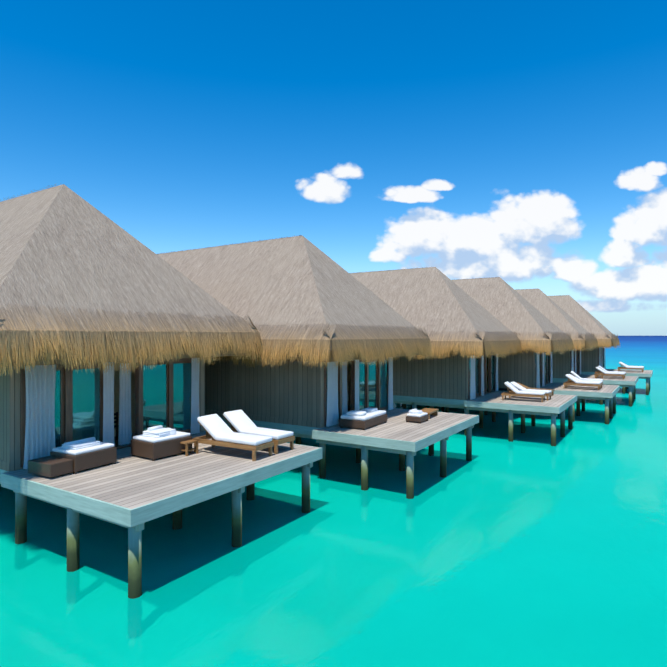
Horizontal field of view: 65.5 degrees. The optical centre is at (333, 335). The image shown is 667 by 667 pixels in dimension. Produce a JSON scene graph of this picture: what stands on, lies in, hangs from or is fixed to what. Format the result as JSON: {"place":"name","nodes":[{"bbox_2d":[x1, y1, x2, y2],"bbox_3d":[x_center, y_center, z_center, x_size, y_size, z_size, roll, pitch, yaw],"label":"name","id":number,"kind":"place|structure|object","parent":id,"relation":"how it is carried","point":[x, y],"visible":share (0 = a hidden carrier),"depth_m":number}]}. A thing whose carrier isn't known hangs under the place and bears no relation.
{"place":"outdoors","nodes":[
{"label":"outdoors","id":0,"kind":"place"},
{"bbox_2d":[0,347,597,471],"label":"villa side walls","id":1,"kind":"structure","parent":0,"point":[288,392],"depth_m":20.37},
{"bbox_2d":[0,184,613,350],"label":"villa thatch roofs","id":2,"kind":"structure","parent":1,"relation":"on","point":[62,246],"depth_m":19.01},
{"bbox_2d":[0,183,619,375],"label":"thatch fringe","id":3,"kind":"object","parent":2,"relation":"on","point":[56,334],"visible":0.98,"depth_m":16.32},
{"bbox_2d":[114,390,487,446],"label":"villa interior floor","id":4,"kind":"structure","parent":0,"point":[133,434],"depth_m":16.38},
{"bbox_2d":[114,355,487,436],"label":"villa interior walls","id":5,"kind":"structure","parent":0,"point":[116,391],"depth_m":17.05},
{"bbox_2d":[20,347,603,466],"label":"villa door frames","id":6,"kind":"structure","parent":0,"point":[66,405],"depth_m":16.19},
{"bbox_2d":[55,351,576,446],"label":"glass door","id":7,"kind":"structure","parent":6,"relation":"in","point":[86,403],"depth_m":15.88},
{"bbox_2d":[23,347,605,468],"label":"villa curtains","id":8,"kind":"object","parent":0,"point":[40,415],"visible":0.79,"depth_m":15.14},
{"bbox_2d":[0,336,666,666],"bbox_3d":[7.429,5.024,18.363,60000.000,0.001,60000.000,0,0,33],"label":"lagoon water","id":9,"kind":"structure","parent":0,"point":[531,546],"depth_m":11.33},
{"bbox_2d":[0,377,649,598],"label":"support posts","id":10,"kind":"object","parent":9,"relation":"in","point":[134,561],"visible":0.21,"depth_m":15.95},
{"bbox_2d":[6,369,651,508],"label":"villa sun decks","id":11,"kind":"object","parent":10,"relation":"on","point":[128,480],"visible":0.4,"depth_m":13.17},
{"bbox_2d":[28,414,428,477],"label":"wicker ottomans","id":12,"kind":"object","parent":11,"relation":"on","point":[53,464],"visible":0.88,"depth_m":12.91},
{"bbox_2d":[52,362,643,454],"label":"lounger cushions","id":13,"kind":"object","parent":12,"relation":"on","point":[217,428],"visible":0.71,"depth_m":14.61},
{"bbox_2d":[61,408,422,449],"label":"folded towels","id":14,"kind":"object","parent":13,"relation":"on","point":[159,431],"visible":1,"depth_m":13.68},
{"bbox_2d":[0,369,652,526],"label":"deck edge","id":15,"kind":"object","parent":11,"relation":"attached to","point":[128,517],"depth_m":13.00},
{"bbox_2d":[176,364,643,460],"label":"lounge chairs","id":16,"kind":"object","parent":11,"relation":"on","point":[213,442],"visible":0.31,"depth_m":14.51},
{"bbox_2d":[0,0,666,335],"label":"sky","id":17,"kind":"structure","parent":0,"point":[523,143]}
]}

